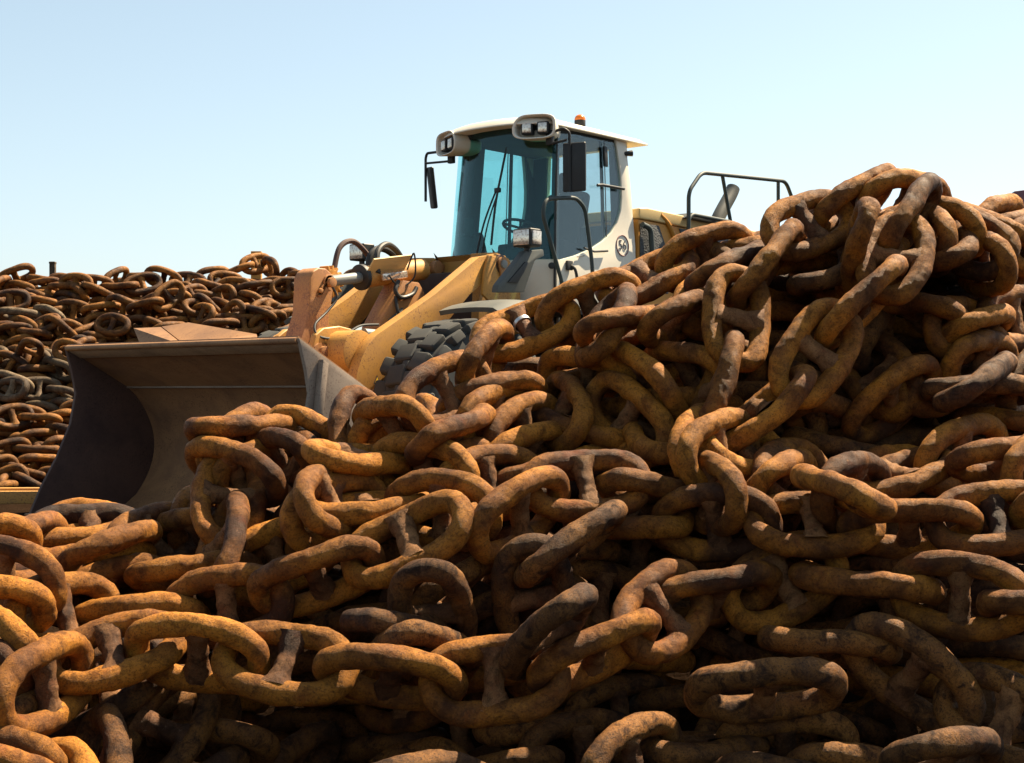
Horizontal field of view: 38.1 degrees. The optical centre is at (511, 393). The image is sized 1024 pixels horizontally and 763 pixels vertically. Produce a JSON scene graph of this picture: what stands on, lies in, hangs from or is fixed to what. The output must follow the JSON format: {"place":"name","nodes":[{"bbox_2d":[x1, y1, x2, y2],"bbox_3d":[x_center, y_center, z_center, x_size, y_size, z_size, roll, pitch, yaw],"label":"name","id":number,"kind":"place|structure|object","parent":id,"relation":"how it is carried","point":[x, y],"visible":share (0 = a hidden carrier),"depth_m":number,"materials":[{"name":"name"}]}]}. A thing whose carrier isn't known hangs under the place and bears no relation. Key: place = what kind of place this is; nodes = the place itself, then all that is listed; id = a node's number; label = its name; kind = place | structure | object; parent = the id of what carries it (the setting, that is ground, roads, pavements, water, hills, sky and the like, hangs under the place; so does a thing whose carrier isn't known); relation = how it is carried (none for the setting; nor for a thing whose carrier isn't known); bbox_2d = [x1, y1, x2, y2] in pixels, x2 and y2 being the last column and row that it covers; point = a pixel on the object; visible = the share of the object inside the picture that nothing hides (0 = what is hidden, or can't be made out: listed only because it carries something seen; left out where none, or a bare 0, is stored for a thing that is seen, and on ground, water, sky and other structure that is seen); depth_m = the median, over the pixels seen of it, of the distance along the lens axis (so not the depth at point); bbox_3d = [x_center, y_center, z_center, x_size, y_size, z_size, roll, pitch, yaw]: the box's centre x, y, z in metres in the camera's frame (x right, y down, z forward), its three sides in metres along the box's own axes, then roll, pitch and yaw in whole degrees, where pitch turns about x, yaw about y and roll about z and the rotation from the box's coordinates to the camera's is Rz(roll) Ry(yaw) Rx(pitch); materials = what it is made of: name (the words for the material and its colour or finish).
{"place":"outdoors","nodes":[
{"label":"outdoors","id":0,"kind":"place"},
{"bbox_2d":[0,341,999,762],"bbox_3d":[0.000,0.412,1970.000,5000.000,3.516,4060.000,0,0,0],"label":"ground","id":1,"kind":"structure","parent":0,"point":[558,743],"depth_m":7.53,"materials":[{"name":"soil"}]},
{"bbox_2d":[0,453,55,486],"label":"anchor chain","id":2,"kind":"object","parent":1,"relation":"on","point":[8,480],"visible":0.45,"depth_m":18.36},
{"bbox_2d":[0,725,98,762],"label":"anchor chain","id":3,"kind":"object","parent":1,"relation":"on","point":[19,745],"visible":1,"depth_m":5.30,"materials":[{"name":"orange metal"}]},
{"bbox_2d":[1,292,359,326],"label":"anchor chain","id":4,"kind":"object","parent":1,"relation":"on","point":[36,299],"visible":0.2,"depth_m":21.50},
{"bbox_2d":[0,279,363,330],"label":"anchor chain","id":5,"kind":"object","parent":1,"relation":"on","point":[155,302],"visible":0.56,"depth_m":21.27,"materials":[{"name":"metal"}]},
{"bbox_2d":[24,114,792,514],"bbox_3d":[-0.073,-1.003,15.738,3.275,4.226,9.429,0,0,40],"label":"wheel loader","id":6,"kind":"object","parent":1,"relation":"on","point":[138,404],"visible":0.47,"depth_m":13.98,"materials":[{"name":"metal"}]},
{"bbox_2d":[339,558,481,685],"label":"anchor chain","id":7,"kind":"object","parent":1,"relation":"on","point":[402,620],"visible":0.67,"depth_m":5.97,"materials":[{"name":"orange metal"}]},
{"bbox_2d":[374,749,484,762],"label":"anchor chain","id":8,"kind":"object","parent":1,"relation":"on","point":[434,756],"visible":1,"depth_m":5.32,"materials":[{"name":"orange metal"}]},
{"bbox_2d":[0,530,1023,735],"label":"anchor chain","id":9,"kind":"object","parent":1,"relation":"on","point":[628,631],"visible":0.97,"depth_m":5.82,"materials":[{"name":"orange metal"}]},
{"bbox_2d":[563,479,1023,561],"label":"anchor chain","id":10,"kind":"object","parent":9,"relation":"on","point":[666,521],"visible":0.84,"depth_m":6.25,"materials":[{"name":"orange metal"}]},
{"bbox_2d":[944,434,1023,504],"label":"anchor chain","id":11,"kind":"object","parent":10,"relation":"on","point":[1003,457],"visible":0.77,"depth_m":6.43,"materials":[{"name":"orange metal"}]},
{"bbox_2d":[97,708,1023,762],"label":"anchor chain","id":12,"kind":"object","parent":1,"relation":"on","point":[582,727],"visible":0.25,"depth_m":6.21,"materials":[{"name":"orange metal"}]},
{"bbox_2d":[272,720,340,762],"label":"anchor chain","id":13,"kind":"object","parent":12,"relation":"on","point":[299,745],"visible":0.94,"depth_m":6.38,"materials":[{"name":"orange metal"}]},
{"bbox_2d":[75,664,279,762],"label":"anchor chain","id":14,"kind":"object","parent":13,"relation":"on","point":[205,733],"visible":0.88,"depth_m":5.92,"materials":[{"name":"orange metal"}]},
{"bbox_2d":[15,638,241,762],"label":"anchor chain","id":15,"kind":"object","parent":14,"relation":"on","point":[128,701],"visible":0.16,"depth_m":6.05,"materials":[{"name":"orange metal"}]},
{"bbox_2d":[0,605,39,696],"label":"anchor chain","id":16,"kind":"object","parent":15,"relation":"on","point":[16,633],"visible":0.41,"depth_m":5.62,"materials":[{"name":"orange metal"}]},
{"bbox_2d":[169,672,1023,762],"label":"anchor chain","id":17,"kind":"object","parent":12,"relation":"on","point":[360,743],"visible":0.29,"depth_m":6.55,"materials":[{"name":"orange metal"}]},
{"bbox_2d":[62,631,1023,734],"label":"anchor chain","id":18,"kind":"object","parent":17,"relation":"on","point":[374,719],"visible":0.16,"depth_m":6.62,"materials":[{"name":"orange metal"}]},
{"bbox_2d":[412,499,627,680],"bbox_3d":[-0.028,0.799,6.074,0.902,0.700,1.103,0,0,13],"label":"anchor chain","id":19,"kind":"object","parent":18,"relation":"on","point":[564,603],"visible":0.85,"depth_m":6.13,"materials":[{"name":"orange metal"}]},
{"bbox_2d":[0,449,748,649],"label":"anchor chain","id":20,"kind":"object","parent":19,"relation":"on","point":[632,482],"visible":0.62,"depth_m":6.29,"materials":[{"name":"orange metal"}]},
{"bbox_2d":[279,464,502,551],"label":"anchor chain","id":21,"kind":"object","parent":20,"relation":"on","point":[323,503],"visible":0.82,"depth_m":6.40,"materials":[{"name":"orange metal"}]},
{"bbox_2d":[667,402,736,478],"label":"anchor chain","id":22,"kind":"object","parent":20,"relation":"on","point":[686,418],"visible":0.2,"depth_m":6.69,"materials":[{"name":"orange metal"}]},
{"bbox_2d":[72,560,1023,675],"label":"anchor chain","id":23,"kind":"object","parent":18,"relation":"on","point":[603,577],"visible":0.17,"depth_m":6.63,"materials":[{"name":"orange metal"}]},
{"bbox_2d":[0,510,111,547],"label":"anchor chain","id":24,"kind":"object","parent":23,"relation":"on","point":[49,529],"visible":0.34,"depth_m":6.90,"materials":[{"name":"orange metal"}]},
{"bbox_2d":[0,534,158,627],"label":"anchor chain","id":25,"kind":"object","parent":23,"relation":"on","point":[22,558],"visible":0.48,"depth_m":6.20,"materials":[{"name":"orange metal"}]},
{"bbox_2d":[57,485,253,580],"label":"anchor chain","id":26,"kind":"object","parent":25,"relation":"on","point":[165,528],"visible":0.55,"depth_m":6.89,"materials":[{"name":"orange metal"}]},
{"bbox_2d":[190,439,292,598],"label":"anchor chain","id":27,"kind":"object","parent":26,"relation":"on","point":[230,520],"visible":0.6,"depth_m":6.78,"materials":[{"name":"orange metal"}]},
{"bbox_2d":[123,517,395,607],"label":"anchor chain","id":28,"kind":"object","parent":23,"relation":"on","point":[166,572],"visible":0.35,"depth_m":6.63,"materials":[{"name":"orange metal"}]},
{"bbox_2d":[176,598,1023,681],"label":"anchor chain","id":29,"kind":"object","parent":18,"relation":"on","point":[1011,647],"visible":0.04,"depth_m":6.43,"materials":[{"name":"orange metal"}]},
{"bbox_2d":[327,562,1023,634],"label":"anchor chain","id":30,"kind":"object","parent":29,"relation":"on","point":[371,596],"visible":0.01,"depth_m":7.04,"materials":[{"name":"orange metal"}]},
{"bbox_2d":[53,497,939,578],"bbox_3d":[-0.417,0.761,7.467,6.250,0.645,0.715,0,0,9],"label":"anchor chain","id":31,"kind":"object","parent":30,"relation":"on","point":[333,571],"visible":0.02,"depth_m":7.68,"materials":[{"name":"orange metal"}]},
{"bbox_2d":[431,444,925,548],"bbox_3d":[0.756,0.536,7.259,3.539,0.599,0.543,0,0,8],"label":"anchor chain","id":32,"kind":"object","parent":31,"relation":"on","point":[882,450],"visible":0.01,"depth_m":6.98,"materials":[{"name":"orange metal"}]},
{"bbox_2d":[480,412,951,493],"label":"anchor chain","id":33,"kind":"object","parent":32,"relation":"on","point":[815,432],"visible":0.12,"depth_m":7.21,"materials":[{"name":"orange metal"}]},
{"bbox_2d":[404,370,548,466],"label":"anchor chain","id":34,"kind":"object","parent":33,"relation":"on","point":[482,398],"visible":0.52,"depth_m":7.08,"materials":[{"name":"orange metal"}]},
{"bbox_2d":[507,381,783,447],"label":"anchor chain","id":35,"kind":"object","parent":33,"relation":"on","point":[745,391],"visible":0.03,"depth_m":7.40,"materials":[{"name":"orange metal"}]},
{"bbox_2d":[504,340,767,402],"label":"anchor chain","id":36,"kind":"object","parent":35,"relation":"on","point":[760,373],"visible":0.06,"depth_m":7.54,"materials":[{"name":"orange metal"}]},
{"bbox_2d":[647,386,874,436],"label":"anchor chain","id":37,"kind":"object","parent":33,"relation":"on","point":[834,406],"visible":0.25,"depth_m":7.14,"materials":[{"name":"orange metal"}]},
{"bbox_2d":[573,282,736,394],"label":"anchor chain","id":38,"kind":"object","parent":37,"relation":"on","point":[607,325],"visible":0.7,"depth_m":7.18,"materials":[{"name":"orange metal"}]},
{"bbox_2d":[636,280,734,348],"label":"anchor chain","id":39,"kind":"object","parent":38,"relation":"on","point":[676,317],"visible":0.54,"depth_m":7.23,"materials":[{"name":"orange metal"}]},
{"bbox_2d":[841,331,951,443],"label":"anchor chain","id":40,"kind":"object","parent":33,"relation":"on","point":[897,376],"visible":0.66,"depth_m":7.16,"materials":[{"name":"orange metal"}]},
{"bbox_2d":[882,284,1023,377],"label":"anchor chain","id":41,"kind":"object","parent":40,"relation":"on","point":[955,333],"visible":0.86,"depth_m":7.27,"materials":[{"name":"orange metal"}]},
{"bbox_2d":[855,168,1020,297],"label":"anchor chain","id":42,"kind":"object","parent":41,"relation":"on","point":[969,238],"visible":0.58,"depth_m":7.43,"materials":[{"name":"orange metal"}]},
{"bbox_2d":[952,406,1023,436],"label":"anchor chain","id":43,"kind":"object","parent":33,"relation":"on","point":[1012,420],"visible":0.67,"depth_m":7.07,"materials":[{"name":"orange metal"}]},
{"bbox_2d":[918,349,1023,412],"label":"anchor chain","id":44,"kind":"object","parent":43,"relation":"on","point":[998,379],"visible":0.96,"depth_m":6.95,"materials":[{"name":"orange metal"}]},
{"bbox_2d":[34,501,1023,615],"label":"anchor chain","id":45,"kind":"object","parent":30,"relation":"on","point":[606,550],"visible":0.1,"depth_m":6.84,"materials":[{"name":"orange metal"}]},
{"bbox_2d":[183,402,328,507],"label":"anchor chain","id":46,"kind":"object","parent":45,"relation":"on","point":[276,430],"visible":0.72,"depth_m":7.04,"materials":[{"name":"orange metal"}]},
{"bbox_2d":[217,465,1014,566],"bbox_3d":[0.452,0.591,7.067,3.982,0.523,0.760,0,0,8],"label":"anchor chain","id":47,"kind":"object","parent":30,"relation":"on","point":[791,522],"visible":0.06,"depth_m":6.93,"materials":[{"name":"orange metal"}]},
{"bbox_2d":[327,385,376,442],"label":"anchor chain","id":48,"kind":"object","parent":47,"relation":"on","point":[346,398],"visible":0.31,"depth_m":7.19,"materials":[{"name":"orange metal"}]},
{"bbox_2d":[347,394,490,477],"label":"anchor chain","id":49,"kind":"object","parent":47,"relation":"on","point":[375,419],"visible":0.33,"depth_m":6.97,"materials":[{"name":"orange metal"}]},
{"bbox_2d":[395,221,806,432],"bbox_3d":[0.466,-0.371,7.718,2.467,1.124,0.564,0,0,-26],"label":"anchor chain","id":50,"kind":"object","parent":49,"relation":"on","point":[493,346],"visible":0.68,"depth_m":7.63,"materials":[{"name":"orange metal"}]},
{"bbox_2d":[301,431,610,521],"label":"anchor chain","id":51,"kind":"object","parent":47,"relation":"on","point":[383,459],"visible":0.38,"depth_m":6.78,"materials":[{"name":"orange metal"}]},
{"bbox_2d":[482,340,688,469],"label":"anchor chain","id":52,"kind":"object","parent":47,"relation":"on","point":[560,413],"visible":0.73,"depth_m":7.13,"materials":[{"name":"orange metal"}]},
{"bbox_2d":[585,370,674,467],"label":"anchor chain","id":53,"kind":"object","parent":52,"relation":"on","point":[644,421],"visible":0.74,"depth_m":7.06,"materials":[{"name":"orange metal"}]},
{"bbox_2d":[746,437,827,495],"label":"anchor chain","id":54,"kind":"object","parent":47,"relation":"on","point":[775,461],"visible":0.51,"depth_m":6.56,"materials":[{"name":"orange metal"}]},
{"bbox_2d":[580,656,859,762],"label":"anchor chain","id":55,"kind":"object","parent":1,"relation":"on","point":[760,715],"visible":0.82,"depth_m":5.78,"materials":[{"name":"orange metal"}]},
{"bbox_2d":[683,196,880,303],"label":"anchor chain","id":56,"kind":"object","parent":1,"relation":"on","point":[850,254],"visible":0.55,"depth_m":7.38,"materials":[{"name":"orange metal"}]},
{"bbox_2d":[713,741,883,762],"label":"anchor chain","id":57,"kind":"object","parent":1,"relation":"on","point":[833,752],"visible":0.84,"depth_m":5.68,"materials":[{"name":"orange metal"}]},
{"bbox_2d":[757,611,1023,762],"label":"anchor chain","id":58,"kind":"object","parent":57,"relation":"on","point":[863,648],"visible":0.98,"depth_m":5.85,"materials":[{"name":"orange metal"}]},
{"bbox_2d":[699,413,1008,533],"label":"anchor chain","id":59,"kind":"object","parent":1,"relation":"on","point":[864,484],"visible":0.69,"depth_m":6.54,"materials":[{"name":"orange metal"}]},
{"bbox_2d":[675,172,942,484],"bbox_3d":[1.467,-0.332,7.014,1.802,1.566,0.462,0,0,-29],"label":"anchor chain","id":60,"kind":"object","parent":59,"relation":"on","point":[785,393],"visible":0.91,"depth_m":6.92,"materials":[{"name":"orange metal"}]},
{"bbox_2d":[690,163,895,416],"bbox_3d":[1.386,-0.485,7.412,1.588,1.442,0.370,0,0,-41],"label":"anchor chain","id":61,"kind":"object","parent":60,"relation":"on","point":[822,228],"visible":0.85,"depth_m":7.20,"materials":[{"name":"orange metal"}]},
{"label":"anchor chain","id":62,"kind":"object","parent":1,"relation":"on","visible":0},
{"bbox_2d":[8,334,126,352],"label":"anchor chain","id":63,"kind":"object","parent":62,"relation":"on","point":[76,337],"visible":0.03,"depth_m":20.73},
{"bbox_2d":[0,315,268,342],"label":"anchor chain","id":64,"kind":"object","parent":63,"relation":"on","point":[43,333],"visible":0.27,"depth_m":20.88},
{"bbox_2d":[0,316,270,341],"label":"anchor chain","id":65,"kind":"object","parent":63,"relation":"on","point":[162,319],"visible":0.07,"depth_m":21.21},
{"bbox_2d":[0,275,251,326],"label":"anchor chain","id":66,"kind":"object","parent":65,"relation":"on","point":[10,283],"visible":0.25,"depth_m":21.70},
{"bbox_2d":[101,265,261,302],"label":"anchor chain","id":67,"kind":"object","parent":66,"relation":"on","point":[248,293],"visible":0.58,"depth_m":22.17,"materials":[{"name":"metal"}]},
{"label":"anchor chain","id":68,"kind":"object","parent":1,"relation":"on","visible":0},
{"bbox_2d":[0,380,66,393],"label":"anchor chain","id":69,"kind":"object","parent":68,"relation":"on","point":[62,383],"visible":0.02,"depth_m":20.38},
{"bbox_2d":[0,350,68,383],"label":"anchor chain","id":70,"kind":"object","parent":69,"relation":"on","point":[14,359],"visible":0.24,"depth_m":20.17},
{"bbox_2d":[2,337,81,369],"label":"anchor chain","id":71,"kind":"object","parent":69,"relation":"on","point":[21,349],"visible":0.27,"depth_m":20.18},
{"bbox_2d":[128,302,292,337],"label":"anchor chain","id":72,"kind":"object","parent":71,"relation":"on","point":[282,315],"visible":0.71,"depth_m":21.17,"materials":[{"name":"metal"}]},
{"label":"anchor chain","id":73,"kind":"object","parent":69,"relation":"on","visible":0},
{"bbox_2d":[0,334,66,368],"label":"anchor chain","id":74,"kind":"object","parent":73,"relation":"on","point":[15,340],"visible":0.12,"depth_m":20.63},
{"bbox_2d":[0,312,142,343],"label":"anchor chain","id":75,"kind":"object","parent":74,"relation":"on","point":[55,319],"visible":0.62,"depth_m":20.78,"materials":[{"name":"metal"}]},
{"bbox_2d":[94,312,138,341],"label":"anchor chain","id":76,"kind":"object","parent":74,"relation":"on","point":[114,318],"visible":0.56,"depth_m":20.91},
{"bbox_2d":[0,0,1023,329],"label":"sky","id":77,"kind":"structure","parent":0,"point":[137,135],"materials":[{"name":"blue"}]},
{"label":"anchor chain","id":78,"kind":"object","parent":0,"visible":0},
{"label":"anchor chain","id":79,"kind":"object","parent":78,"relation":"on","visible":0},
{"bbox_2d":[0,432,38,463],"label":"anchor chain","id":80,"kind":"object","parent":79,"relation":"on","point":[31,439],"visible":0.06,"depth_m":18.82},
{"bbox_2d":[0,417,53,440],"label":"anchor chain","id":81,"kind":"object","parent":80,"relation":"on","point":[3,434],"visible":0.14,"depth_m":18.89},
{"bbox_2d":[0,403,62,430],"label":"anchor chain","id":82,"kind":"object","parent":81,"relation":"on","point":[21,416],"visible":0.94,"depth_m":18.96,"materials":[{"name":"metal"}]},
{"bbox_2d":[0,400,72,427],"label":"anchor chain","id":83,"kind":"object","parent":81,"relation":"on","point":[64,411],"visible":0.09,"depth_m":19.32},
{"bbox_2d":[0,399,70,411],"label":"anchor chain","id":84,"kind":"object","parent":83,"relation":"on","point":[24,401],"visible":0.05,"depth_m":19.83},
{"bbox_2d":[0,370,73,400],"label":"anchor chain","id":85,"kind":"object","parent":84,"relation":"on","point":[54,388],"visible":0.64,"depth_m":19.81,"materials":[{"name":"orange metal"}]},
{"bbox_2d":[0,435,63,467],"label":"anchor chain","id":86,"kind":"object","parent":79,"relation":"on","point":[23,445],"visible":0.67,"depth_m":18.55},
{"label":"anchor chain","id":87,"kind":"object","parent":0,"visible":0},
{"bbox_2d":[587,392,985,444],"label":"anchor chain","id":88,"kind":"object","parent":87,"relation":"on","point":[935,423],"visible":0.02,"depth_m":7.80,"materials":[{"name":"orange metal"}]},
{"bbox_2d":[503,330,994,432],"bbox_3d":[1.421,-0.060,7.735,3.035,0.605,0.594,0,0,7],"label":"anchor chain","id":89,"kind":"object","parent":88,"relation":"on","point":[530,363],"visible":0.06,"depth_m":7.65,"materials":[{"name":"orange metal"}]},
{"bbox_2d":[546,311,1023,379],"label":"anchor chain","id":90,"kind":"object","parent":89,"relation":"on","point":[912,345],"visible":0.02,"depth_m":7.63,"materials":[{"name":"orange metal"}]},
{"bbox_2d":[642,301,1023,338],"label":"anchor chain","id":91,"kind":"object","parent":90,"relation":"on","point":[787,312],"visible":0.03,"depth_m":7.68,"materials":[{"name":"orange metal"}]},
{"bbox_2d":[786,262,902,374],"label":"anchor chain","id":92,"kind":"object","parent":89,"relation":"on","point":[867,361],"visible":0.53,"depth_m":7.36,"materials":[{"name":"orange metal"}]},
{"bbox_2d":[737,380,984,435],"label":"anchor chain","id":93,"kind":"object","parent":88,"relation":"on","point":[943,419],"visible":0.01,"depth_m":7.92,"materials":[{"name":"orange metal"}]},
{"bbox_2d":[737,360,817,380],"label":"anchor chain","id":94,"kind":"object","parent":93,"relation":"on","point":[739,376],"depth_m":8.16,"materials":[{"name":"orange metal"}]},
{"bbox_2d":[732,321,997,355],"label":"anchor chain","id":95,"kind":"object","parent":94,"relation":"on","point":[741,331],"visible":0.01,"depth_m":8.20,"materials":[{"name":"orange metal"}]},
{"bbox_2d":[692,241,1023,314],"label":"anchor chain","id":96,"kind":"object","parent":95,"relation":"on","point":[935,286],"visible":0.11,"depth_m":7.93,"materials":[{"name":"orange metal"}]},
{"bbox_2d":[904,250,1023,285],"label":"anchor chain","id":97,"kind":"object","parent":96,"relation":"on","point":[949,279],"visible":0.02,"depth_m":8.03,"materials":[{"name":"orange metal"}]},
{"bbox_2d":[964,193,1023,278],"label":"anchor chain","id":98,"kind":"object","parent":97,"relation":"on","point":[1008,209],"visible":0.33,"depth_m":8.23,"materials":[{"name":"orange metal"}]},
{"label":"anchor chain","id":99,"kind":"object","parent":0,"visible":0},
{"bbox_2d":[0,376,72,424],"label":"anchor chain","id":100,"kind":"object","parent":99,"relation":"on","point":[10,396],"visible":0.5,"depth_m":19.60,"materials":[{"name":"orange metal"}]},
{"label":"anchor chain","id":101,"kind":"object","parent":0,"visible":0},
{"bbox_2d":[22,284,286,316],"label":"anchor chain","id":102,"kind":"object","parent":101,"relation":"on","point":[219,289],"visible":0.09,"depth_m":21.89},
{"bbox_2d":[0,263,89,301],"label":"anchor chain","id":103,"kind":"object","parent":102,"relation":"on","point":[12,271],"visible":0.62,"depth_m":22.09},
{"bbox_2d":[47,272,162,297],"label":"anchor chain","id":104,"kind":"object","parent":102,"relation":"on","point":[127,284],"visible":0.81,"depth_m":21.86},
{"bbox_2d":[13,272,332,304],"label":"anchor chain","id":105,"kind":"object","parent":102,"relation":"on","point":[88,286],"visible":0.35,"depth_m":21.94,"materials":[{"name":"metal"}]},
{"bbox_2d":[196,253,299,278],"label":"anchor chain","id":106,"kind":"object","parent":105,"relation":"on","point":[269,266],"visible":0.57,"depth_m":22.90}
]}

